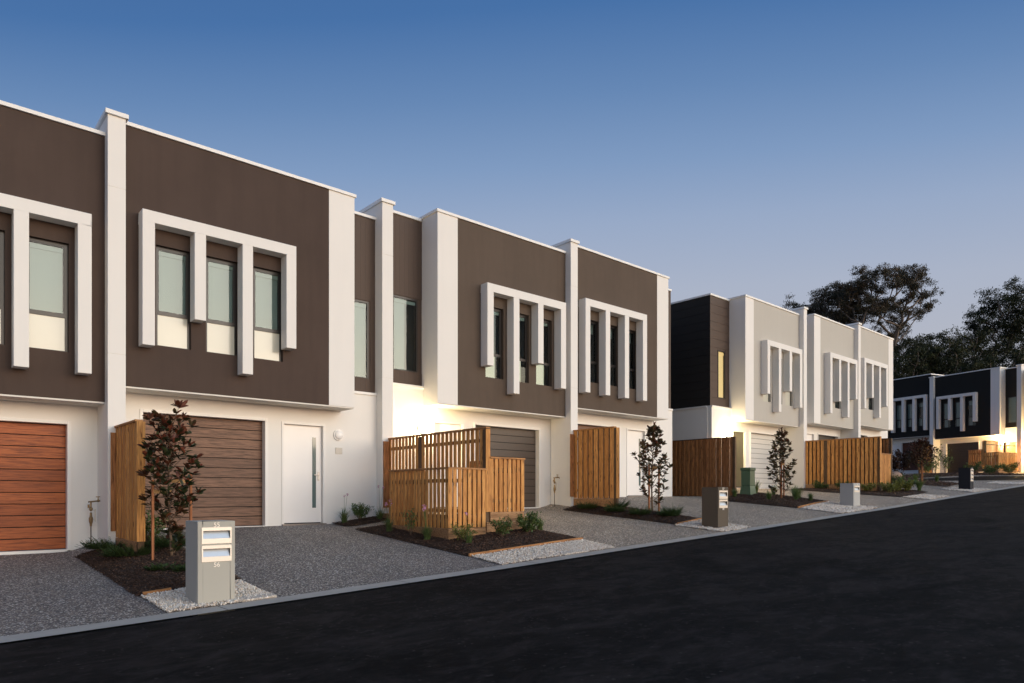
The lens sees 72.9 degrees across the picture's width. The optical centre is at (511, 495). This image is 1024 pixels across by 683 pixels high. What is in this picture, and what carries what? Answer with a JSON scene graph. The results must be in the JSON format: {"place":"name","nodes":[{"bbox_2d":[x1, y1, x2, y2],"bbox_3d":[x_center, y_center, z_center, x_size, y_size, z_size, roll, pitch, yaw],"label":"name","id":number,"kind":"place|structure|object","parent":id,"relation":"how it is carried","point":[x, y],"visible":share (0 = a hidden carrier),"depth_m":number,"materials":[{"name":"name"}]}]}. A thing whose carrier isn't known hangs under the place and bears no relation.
{"place":"outdoors","nodes":[
{"label":"outdoors","id":0,"kind":"place"},
{"bbox_2d":[141,579,274,612],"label":"gravel","id":1,"kind":"structure","parent":0,"point":[170,601],"depth_m":8.30,"materials":[{"name":"white gravel"}]},
{"bbox_2d":[186,520,234,615],"bbox_3d":[-3.605,0.851,8.280,0.430,1.118,0.458,0,0,-41],"label":"letterbox","id":2,"kind":"object","parent":1,"relation":"on","point":[210,561],"visible":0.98,"depth_m":8.12,"materials":[{"name":"metal"}]},
{"bbox_2d":[0,521,558,636],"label":"driveway","id":3,"kind":"structure","parent":0,"point":[47,591],"depth_m":10.10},
{"bbox_2d":[0,100,104,554],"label":"townhouse","id":4,"kind":"structure","parent":3,"relation":"on","point":[52,283],"depth_m":11.60,"materials":[{"name":"paint"}]},
{"bbox_2d":[0,231,3,343],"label":"window","id":5,"kind":"structure","parent":4,"relation":"in","point":[1,232],"depth_m":11.06,"materials":[{"name":"grey glass"}]},
{"bbox_2d":[0,422,65,550],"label":"garage door","id":6,"kind":"structure","parent":4,"relation":"in","point":[19,503],"depth_m":11.88,"materials":[{"name":"red wood"}]},
{"bbox_2d":[29,237,67,351],"bbox_3d":[-7.708,-3.312,11.477,0.600,1.815,0.069,0,0,-41],"label":"window","id":7,"kind":"structure","parent":4,"relation":"in","point":[48,260],"depth_m":11.50,"materials":[{"name":"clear glass"}]},
{"bbox_2d":[75,534,241,596],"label":"bark mulch","id":8,"kind":"object","parent":3,"relation":"on","point":[160,556],"visible":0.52,"depth_m":9.89,"materials":[{"name":"brown wood"}]},
{"bbox_2d":[75,536,126,549],"bbox_3d":[-6.639,0.755,11.403,0.973,0.244,0.785,0,0,-41],"label":"groundcover plant","id":9,"kind":"object","parent":8,"relation":"on","point":[93,545],"visible":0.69,"depth_m":11.24,"materials":[{"name":"green plant"}]},
{"bbox_2d":[114,419,144,551],"bbox_3d":[-6.270,-0.073,11.344,0.122,2.246,1.527,0,0,-41],"label":"slatted screen","id":10,"kind":"object","parent":8,"relation":"on","point":[130,508],"visible":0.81,"depth_m":11.11,"materials":[{"name":"brown wood"}]},
{"bbox_2d":[97,540,163,556],"bbox_3d":[-5.890,0.816,10.744,1.002,0.234,0.869,0,0,-41],"label":"groundcover plant","id":11,"kind":"object","parent":8,"relation":"on","point":[118,551],"visible":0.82,"depth_m":10.57,"materials":[{"name":"green plant"}]},
{"bbox_2d":[145,506,168,539],"bbox_3d":[-5.996,0.475,11.598,0.611,0.624,0.544,0,0,-41],"label":"shrub","id":12,"kind":"object","parent":8,"relation":"on","point":[156,523],"visible":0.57,"depth_m":11.57,"materials":[{"name":"green plant"}]},
{"bbox_2d":[151,480,170,559],"bbox_3d":[-5.226,0.440,10.324,0.044,1.350,0.310,0,0,28],"label":"tree stake","id":13,"kind":"object","parent":8,"relation":"on","point":[153,491],"visible":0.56,"depth_m":10.19,"materials":[{"name":"brown wood"}]},
{"bbox_2d":[143,561,182,570],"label":"groundcover plant","id":14,"kind":"object","parent":8,"relation":"on","point":[156,567],"visible":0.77,"depth_m":9.56,"materials":[{"name":"green plant"}]},
{"bbox_2d":[144,531,185,547],"bbox_3d":[-5.525,0.684,11.160,0.884,0.260,1.002,0,0,-41],"label":"groundcover plant","id":15,"kind":"object","parent":8,"relation":"on","point":[162,543],"visible":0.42,"depth_m":10.91,"materials":[{"name":"green plant"}]},
{"bbox_2d":[135,400,205,555],"bbox_3d":[-5.120,-0.230,10.436,0.905,2.420,1.005,0,0,-41],"label":"magnolia tree","id":16,"kind":"object","parent":8,"relation":"on","point":[173,531],"visible":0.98,"depth_m":10.35,"materials":[{"name":"red plant"}]},
{"bbox_2d":[94,108,376,544],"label":"townhouse","id":17,"kind":"structure","parent":3,"relation":"on","point":[240,304],"depth_m":13.72,"materials":[{"name":"paint"}]},
{"bbox_2d":[88,496,99,542],"bbox_3d":[-7.320,0.503,12.189,0.246,0.993,0.067,0,0,-41],"label":"garden tap","id":18,"kind":"object","parent":17,"relation":"attached to","point":[91,509],"visible":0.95,"depth_m":12.13,"materials":[{"name":"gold metal"}]},
{"bbox_2d":[110,432,115,530],"bbox_3d":[-6.802,-0.240,11.823,0.075,1.680,0.020,0,0,-41],"label":"wall board","id":19,"kind":"object","parent":17,"relation":"attached to","point":[112,481],"depth_m":11.81,"materials":[{"name":"white paint"}]},
{"bbox_2d":[156,246,189,349],"bbox_3d":[-6.254,-3.623,12.762,0.600,1.815,0.069,0,0,-41],"label":"window","id":20,"kind":"structure","parent":17,"relation":"in","point":[172,266],"depth_m":12.78,"materials":[{"name":"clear glass"}]},
{"bbox_2d":[143,414,261,527],"bbox_3d":[-6.112,-0.470,13.778,2.300,2.180,0.060,0,0,-41],"label":"garage door","id":21,"kind":"structure","parent":17,"relation":"in","point":[209,508],"depth_m":13.98,"materials":[{"name":"brown wood"}]},
{"bbox_2d":[206,257,236,355],"bbox_3d":[-5.606,-3.623,13.336,0.600,1.815,0.069,0,0,-41],"label":"window","id":22,"kind":"structure","parent":17,"relation":"in","point":[221,276],"depth_m":13.35,"materials":[{"name":"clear glass"}]},
{"bbox_2d":[254,267,281,361],"bbox_3d":[-4.932,-3.623,13.932,0.600,1.815,0.069,0,0,-41],"label":"window","id":23,"kind":"structure","parent":17,"relation":"in","point":[267,284],"depth_m":13.96,"materials":[{"name":"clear glass"}]},
{"bbox_2d":[284,424,320,522],"bbox_3d":[-4.535,-0.473,15.022,0.882,2.106,0.105,0,0,-41],"label":"front door","id":24,"kind":"structure","parent":17,"relation":"in","point":[302,444],"depth_m":15.03,"materials":[{"name":"white paint"}]},
{"bbox_2d":[354,299,368,378],"bbox_3d":[-3.570,-3.610,15.916,0.600,1.780,0.063,0,0,-41],"label":"window","id":25,"kind":"structure","parent":17,"relation":"in","point":[361,308],"depth_m":16.03,"materials":[{"name":"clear glass"}]},
{"bbox_2d":[333,516,387,525],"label":"bark mulch","id":26,"kind":"object","parent":3,"relation":"on","point":[347,523],"visible":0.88,"depth_m":15.35,"materials":[{"name":"brown wood"}]},
{"bbox_2d":[351,503,373,519],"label":"shrub","id":27,"kind":"object","parent":26,"relation":"on","point":[360,512],"visible":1,"depth_m":15.46,"materials":[{"name":"green plant"}]},
{"bbox_2d":[383,427,524,539],"bbox_3d":[-1.620,-0.240,14.780,1.980,2.200,3.572,0,0,-41],"label":"timber enclosure","id":28,"kind":"object","parent":3,"relation":"on","point":[482,492],"visible":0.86,"depth_m":13.71,"materials":[{"name":"brown wood"}]},
{"bbox_2d":[355,514,578,555],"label":"bark mulch","id":29,"kind":"object","parent":3,"relation":"on","point":[516,532],"visible":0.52,"depth_m":13.01,"materials":[{"name":"brown wood"}]},
{"bbox_2d":[417,504,433,539],"bbox_3d":[-1.590,0.483,12.919,0.462,0.663,0.454,0,0,35],"label":"strappy plant","id":30,"kind":"object","parent":29,"relation":"on","point":[426,533],"visible":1,"depth_m":12.88,"materials":[{"name":"green plant"}]},
{"bbox_2d":[451,522,477,540],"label":"shrub","id":31,"kind":"object","parent":29,"relation":"on","point":[462,533],"visible":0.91,"depth_m":12.65,"materials":[{"name":"green plant"}]},
{"bbox_2d":[488,515,512,536],"bbox_3d":[-0.217,0.586,13.102,0.472,0.472,0.382,0,0,0],"label":"shrub","id":32,"kind":"object","parent":29,"relation":"on","point":[502,530],"visible":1,"depth_m":13.09,"materials":[{"name":"green plant"}]},
{"bbox_2d":[515,511,542,532],"bbox_3d":[0.306,0.524,13.617,0.533,0.490,0.735,0,0,13],"label":"shrub","id":33,"kind":"object","parent":29,"relation":"on","point":[530,522],"visible":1,"depth_m":13.55,"materials":[{"name":"green plant"}]},
{"bbox_2d":[468,537,582,556],"bbox_3d":[0.321,0.924,12.512,2.780,0.244,0.040,0,0,-41],"label":"edging board","id":34,"kind":"object","parent":3,"relation":"on","point":[510,548],"visible":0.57,"depth_m":12.35,"materials":[{"name":"brown wood"}]},
{"bbox_2d":[471,539,614,564],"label":"gravel","id":35,"kind":"structure","parent":3,"relation":"on","point":[537,552],"depth_m":12.01,"materials":[{"name":"white gravel"}]},
{"bbox_2d":[0,486,1022,644],"bbox_3d":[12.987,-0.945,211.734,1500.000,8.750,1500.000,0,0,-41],"label":"ground","id":36,"kind":"structure","parent":0,"point":[412,582],"depth_m":10.86,"materials":[{"name":"concrete"}]},
{"bbox_2d":[0,485,1023,642],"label":"kerb strip","id":37,"kind":"object","parent":36,"relation":"on","point":[23,636],"visible":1,"depth_m":9.09,"materials":[{"name":"concrete"}]},
{"bbox_2d":[783,294,833,316],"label":"gum tree","id":38,"kind":"object","parent":36,"relation":"on","point":[797,305],"visible":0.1,"depth_m":83.51,"materials":[{"name":"green plant"}]},
{"bbox_2d":[808,280,874,324],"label":"gum tree","id":39,"kind":"object","parent":36,"relation":"on","point":[824,299],"visible":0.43,"depth_m":78.95,"materials":[{"name":"green plant"}]},
{"bbox_2d":[819,262,944,346],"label":"gum tree","id":40,"kind":"object","parent":36,"relation":"on","point":[892,304],"visible":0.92,"depth_m":74.16,"materials":[{"name":"green plant"}]},
{"bbox_2d":[870,321,911,359],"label":"gum tree","id":41,"kind":"object","parent":36,"relation":"on","point":[902,333],"visible":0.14,"depth_m":87.50,"materials":[{"name":"green plant"}]},
{"bbox_2d":[888,373,942,473],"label":"townhouse","id":42,"kind":"structure","parent":36,"relation":"on","point":[911,409],"depth_m":53.53,"materials":[{"name":"paint"}]},
{"bbox_2d":[903,441,929,470],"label":"garage door","id":43,"kind":"structure","parent":42,"relation":"in","point":[905,447],"depth_m":54.29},
{"bbox_2d":[893,336,945,378],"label":"wattle tree","id":44,"kind":"object","parent":36,"relation":"on","point":[910,356],"visible":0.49,"depth_m":70.83,"materials":[{"name":"green plant"}]},
{"bbox_2d":[915,324,978,374],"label":"wattle tree","id":45,"kind":"object","parent":36,"relation":"on","point":[955,354],"visible":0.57,"depth_m":71.14,"materials":[{"name":"green plant"}]},
{"bbox_2d":[929,367,1016,472],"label":"townhouse","id":46,"kind":"structure","parent":36,"relation":"on","point":[971,410],"depth_m":49.55,"materials":[{"name":"paint"}]},
{"bbox_2d":[947,442,977,472],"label":"garage door","id":47,"kind":"structure","parent":46,"relation":"in","point":[956,463],"depth_m":50.84,"materials":[{"name":"paint"}]},
{"bbox_2d":[1007,396,1016,422],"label":"window","id":48,"kind":"structure","parent":46,"relation":"in","point":[1011,401],"depth_m":47.55,"materials":[{"name":"grey glass"}]},
{"bbox_2d":[943,327,1006,365],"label":"wattle tree","id":49,"kind":"object","parent":36,"relation":"on","point":[980,336],"visible":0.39,"depth_m":74.91,"materials":[{"name":"green plant"}]},
{"bbox_2d":[961,354,1008,371],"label":"wattle tree","id":50,"kind":"object","parent":36,"relation":"on","point":[979,364],"visible":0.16,"depth_m":69.03,"materials":[{"name":"green plant"}]},
{"bbox_2d":[962,287,1023,364],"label":"gum tree","id":51,"kind":"object","parent":36,"relation":"on","point":[980,321],"visible":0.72,"depth_m":77.01,"materials":[{"name":"green plant"}]},
{"bbox_2d":[968,334,1023,371],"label":"wattle tree","id":52,"kind":"object","parent":36,"relation":"on","point":[1017,359],"visible":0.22,"depth_m":71.45,"materials":[{"name":"green plant"}]},
{"bbox_2d":[988,275,1023,366],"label":"gum tree","id":53,"kind":"object","parent":36,"relation":"on","point":[1018,303],"visible":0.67,"depth_m":76.09,"materials":[{"name":"green plant"}]},
{"bbox_2d":[1016,364,1023,471],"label":"townhouse","id":54,"kind":"structure","parent":36,"relation":"on","point":[1020,413],"depth_m":46.78,"materials":[{"name":"paint"}]},
{"bbox_2d":[0,486,1023,682],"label":"road","id":55,"kind":"structure","parent":0,"point":[931,592],"depth_m":6.74,"materials":[{"name":"black asphalt"}]},
{"bbox_2d":[0,0,1023,374],"label":"sky","id":56,"kind":"structure","parent":0,"point":[768,151],"materials":[{"name":"blue"}]},
{"bbox_2d":[675,519,748,531],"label":"gravel","id":57,"kind":"structure","parent":0,"point":[698,524],"depth_m":15.78,"materials":[{"name":"white gravel"}]},
{"bbox_2d":[702,487,727,527],"bbox_3d":[4.638,0.337,15.831,0.435,1.077,0.428,0,0,-41],"label":"letterbox","id":58,"kind":"object","parent":57,"relation":"on","point":[714,507],"visible":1,"depth_m":15.68,"materials":[{"name":"concrete"}]},
{"bbox_2d":[436,472,1023,555],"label":"beige driveway","id":59,"kind":"structure","parent":0,"point":[616,532],"depth_m":17.91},
{"bbox_2d":[359,197,565,515],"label":"townhouse","id":60,"kind":"structure","parent":59,"relation":"on","point":[470,323],"depth_m":17.29,"materials":[{"name":"paint"}]},
{"bbox_2d":[383,441,388,507],"bbox_3d":[-2.905,-0.495,16.010,0.140,1.530,0.035,0,0,-41],"label":"wall board","id":61,"kind":"object","parent":60,"relation":"attached to","point":[385,471],"depth_m":15.98,"materials":[{"name":"brown wood"}]},
{"bbox_2d":[393,295,417,372],"bbox_3d":[-2.604,-3.910,16.771,0.720,1.780,0.063,0,0,-41],"label":"window","id":62,"kind":"structure","parent":60,"relation":"in","point":[398,301],"depth_m":16.73,"materials":[{"name":"clear glass"}]},
{"bbox_2d":[434,423,460,506],"bbox_3d":[-1.644,-0.773,17.580,0.882,2.106,0.105,0,0,-41],"label":"front door","id":63,"kind":"structure","parent":60,"relation":"in","point":[438,427],"depth_m":17.54,"materials":[{"name":"white paint"}]},
{"bbox_2d":[486,308,501,378],"bbox_3d":[-0.513,-3.922,17.840,0.600,1.815,0.069,0,0,-41],"label":"window","id":64,"kind":"structure","parent":60,"relation":"in","point":[490,371],"depth_m":17.99,"materials":[{"name":"brown metal"}]},
{"bbox_2d":[475,426,534,506],"bbox_3d":[-0.217,-0.770,18.992,2.300,2.180,0.060,0,0,-41],"label":"garage door","id":65,"kind":"structure","parent":60,"relation":"in","point":[524,448],"depth_m":19.35,"materials":[{"name":"brown wood"}]},
{"bbox_2d":[519,314,526,382],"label":"window","id":66,"kind":"structure","parent":60,"relation":"in","point":[521,317],"depth_m":18.59,"materials":[{"name":"brown metal"}]},
{"bbox_2d":[536,320,549,385],"bbox_3d":[0.809,-3.922,19.010,0.600,1.815,0.069,0,0,-41],"label":"window","id":67,"kind":"structure","parent":60,"relation":"in","point":[539,368],"depth_m":19.11,"materials":[{"name":"grey glass"}]},
{"bbox_2d":[573,426,619,507],"bbox_3d":[2.267,-0.663,18.855,0.122,2.356,1.587,0,0,-41],"label":"slatted screen","id":68,"kind":"object","parent":59,"relation":"on","point":[588,464],"visible":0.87,"depth_m":18.77,"materials":[{"name":"brown wood"}]},
{"bbox_2d":[550,238,672,506],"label":"townhouse","id":69,"kind":"structure","parent":59,"relation":"on","point":[618,342],"depth_m":20.95,"materials":[{"name":"paint"}]},
{"bbox_2d":[570,434,573,496],"bbox_3d":[1.672,-0.850,19.317,0.140,1.740,0.025,0,0,-41],"label":"wall board","id":70,"kind":"object","parent":69,"relation":"attached to","point":[571,465],"depth_m":19.30,"materials":[{"name":"brown wood"}]},
{"bbox_2d":[590,321,596,382],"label":"window","id":71,"kind":"structure","parent":69,"relation":"in","point":[591,322],"depth_m":20.46,"materials":[{"name":"brown metal"}]},
{"bbox_2d":[610,326,615,385],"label":"window","id":72,"kind":"structure","parent":69,"relation":"in","point":[611,327],"depth_m":21.03,"materials":[{"name":"brown metal"}]},
{"bbox_2d":[629,330,634,388],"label":"window","id":73,"kind":"structure","parent":69,"relation":"in","point":[632,332],"depth_m":21.64,"materials":[{"name":"brown metal"}]},
{"bbox_2d":[628,430,642,494],"bbox_3d":[3.978,-1.068,22.590,0.882,2.106,0.048,0,0,-41],"label":"front door","id":74,"kind":"structure","parent":69,"relation":"in","point":[634,481],"depth_m":22.58,"materials":[{"name":"white paint"}]},
{"bbox_2d":[564,504,696,523],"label":"bark mulch","id":75,"kind":"object","parent":59,"relation":"on","point":[651,514],"visible":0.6,"depth_m":17.26,"materials":[{"name":"brown wood"}]},
{"bbox_2d":[627,504,652,514],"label":"groundcover plant","id":76,"kind":"object","parent":75,"relation":"on","point":[639,512],"visible":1,"depth_m":17.28,"materials":[{"name":"green plant"}]},
{"bbox_2d":[630,421,672,510],"bbox_3d":[3.567,-0.763,17.946,1.121,2.375,0.907,0,0,25],"label":"magnolia tree","id":77,"kind":"object","parent":75,"relation":"on","point":[654,431],"visible":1,"depth_m":17.87,"materials":[{"name":"green plant"}]},
{"bbox_2d":[672,436,735,495],"bbox_3d":[5.606,-0.985,27.186,0.100,2.250,7.000,0,0,-41],"label":"paling fence","id":78,"kind":"object","parent":59,"relation":"on","point":[696,465],"visible":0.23,"depth_m":25.56,"materials":[{"name":"brown wood"}]},
{"bbox_2d":[671,293,801,488],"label":"townhouse","id":79,"kind":"structure","parent":59,"relation":"on","point":[736,366],"depth_m":26.32,"materials":[{"name":"paint"}]},
{"bbox_2d":[717,350,724,398],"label":"window","id":80,"kind":"structure","parent":79,"relation":"in","point":[720,354],"depth_m":26.03,"materials":[{"name":"yellow glass"}]},
{"bbox_2d":[733,432,742,486],"bbox_3d":[8.679,-1.413,26.753,0.882,2.106,0.040,0,0,-41],"label":"front door","id":81,"kind":"structure","parent":79,"relation":"in","point":[739,435],"depth_m":26.79,"materials":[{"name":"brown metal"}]},
{"bbox_2d":[751,433,775,487],"bbox_3d":[10.128,-1.410,28.141,2.300,2.180,0.060,0,0,-41],"label":"garage door","id":82,"kind":"structure","parent":79,"relation":"in","point":[761,450],"depth_m":28.13,"materials":[{"name":"paint"}]},
{"bbox_2d":[728,492,825,507],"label":"bark mulch","id":83,"kind":"object","parent":59,"relation":"on","point":[752,498],"visible":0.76,"depth_m":21.68,"materials":[{"name":"brown wood"}]},
{"bbox_2d":[739,467,755,494],"bbox_3d":[7.777,-0.450,22.845,0.417,0.960,0.417,0,0,-41],"label":"utility cabinet","id":84,"kind":"object","parent":83,"relation":"on","point":[747,480],"visible":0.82,"depth_m":22.72,"materials":[{"name":"green paint"}]},
{"bbox_2d":[765,427,796,496],"bbox_3d":[8.452,-1.042,22.036,1.049,2.330,0.950,0,0,-41],"label":"magnolia tree","id":85,"kind":"object","parent":83,"relation":"on","point":[780,441],"visible":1,"depth_m":21.98,"materials":[{"name":"green plant"}]},
{"bbox_2d":[785,306,857,488],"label":"townhouse","id":86,"kind":"structure","parent":59,"relation":"on","point":[829,379],"depth_m":30.06,"materials":[{"name":"paint"}]},
{"bbox_2d":[805,436,891,490],"bbox_3d":[13.456,-1.210,27.916,1.198,2.120,3.037,0,0,-41],"label":"timber enclosure","id":87,"kind":"object","parent":59,"relation":"on","point":[860,460],"visible":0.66,"depth_m":27.29,"materials":[{"name":"brown wood"}]},
{"bbox_2d":[798,488,925,496],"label":"bark mulch","id":88,"kind":"object","parent":59,"relation":"on","point":[885,493],"visible":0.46,"depth_m":26.03,"materials":[{"name":"brown wood"}]},
{"bbox_2d":[841,322,893,438],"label":"townhouse","id":89,"kind":"structure","parent":59,"relation":"on","point":[873,402],"depth_m":33.55,"materials":[{"name":"paint"}]},
{"bbox_2d":[895,472,1023,486],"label":"bark mulch","id":90,"kind":"object","parent":59,"relation":"on","point":[928,475],"visible":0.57,"depth_m":40.35,"materials":[{"name":"brown wood"}]},
{"bbox_2d":[892,440,921,473],"bbox_3d":[22.373,-2.181,39.873,2.565,2.169,2.343,0,0,8],"label":"shrub","id":91,"kind":"object","parent":90,"relation":"on","point":[898,465],"visible":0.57,"depth_m":39.66,"materials":[{"name":"green plant"}]},
{"bbox_2d":[904,437,937,479],"bbox_3d":[19.228,-1.699,32.616,1.442,2.144,1.380,0,0,-41],"label":"magnolia tree","id":92,"kind":"object","parent":90,"relation":"on","point":[922,445],"visible":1,"depth_m":32.51,"materials":[{"name":"brown plant"}]},
{"bbox_2d":[968,440,1018,472],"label":"timber enclosure","id":93,"kind":"object","parent":59,"relation":"on","point":[985,455],"visible":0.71,"depth_m":45.67,"materials":[{"name":"brown wood"}]},
{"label":"gravel base","id":94,"kind":"structure","parent":59,"relation":"on","visible":0},
{"bbox_2d":[801,501,878,512],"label":"gravel","id":95,"kind":"structure","parent":94,"relation":"on","point":[831,506],"depth_m":20.28,"materials":[{"name":"white gravel"}]},
{"bbox_2d":[840,483,859,505],"bbox_3d":[10.266,0.038,21.049,0.480,0.853,0.408,0,0,-41],"label":"letterbox","id":96,"kind":"object","parent":95,"relation":"on","point":[850,494],"visible":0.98,"depth_m":20.90,"materials":[{"name":"metal"}]},
{"bbox_2d":[903,493,947,499],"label":"gravel","id":97,"kind":"structure","parent":0,"point":[925,496],"depth_m":24.50,"materials":[{"name":"white gravel"}]},
{"bbox_2d":[942,487,992,491],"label":"gravel","id":98,"kind":"structure","parent":0,"point":[969,490],"depth_m":27.97,"materials":[{"name":"white gravel"}]},
{"bbox_2d":[958,468,973,488],"bbox_3d":[18.614,-0.633,28.418,0.450,1.037,0.428,0,0,-41],"label":"letterbox","id":99,"kind":"object","parent":98,"relation":"on","point":[965,478],"visible":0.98,"depth_m":28.29,"materials":[{"name":"metal"}]},
{"bbox_2d":[923,476,1023,480],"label":"lane","id":100,"kind":"structure","parent":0,"point":[988,478],"depth_m":37.32,"materials":[{"name":"concrete"}]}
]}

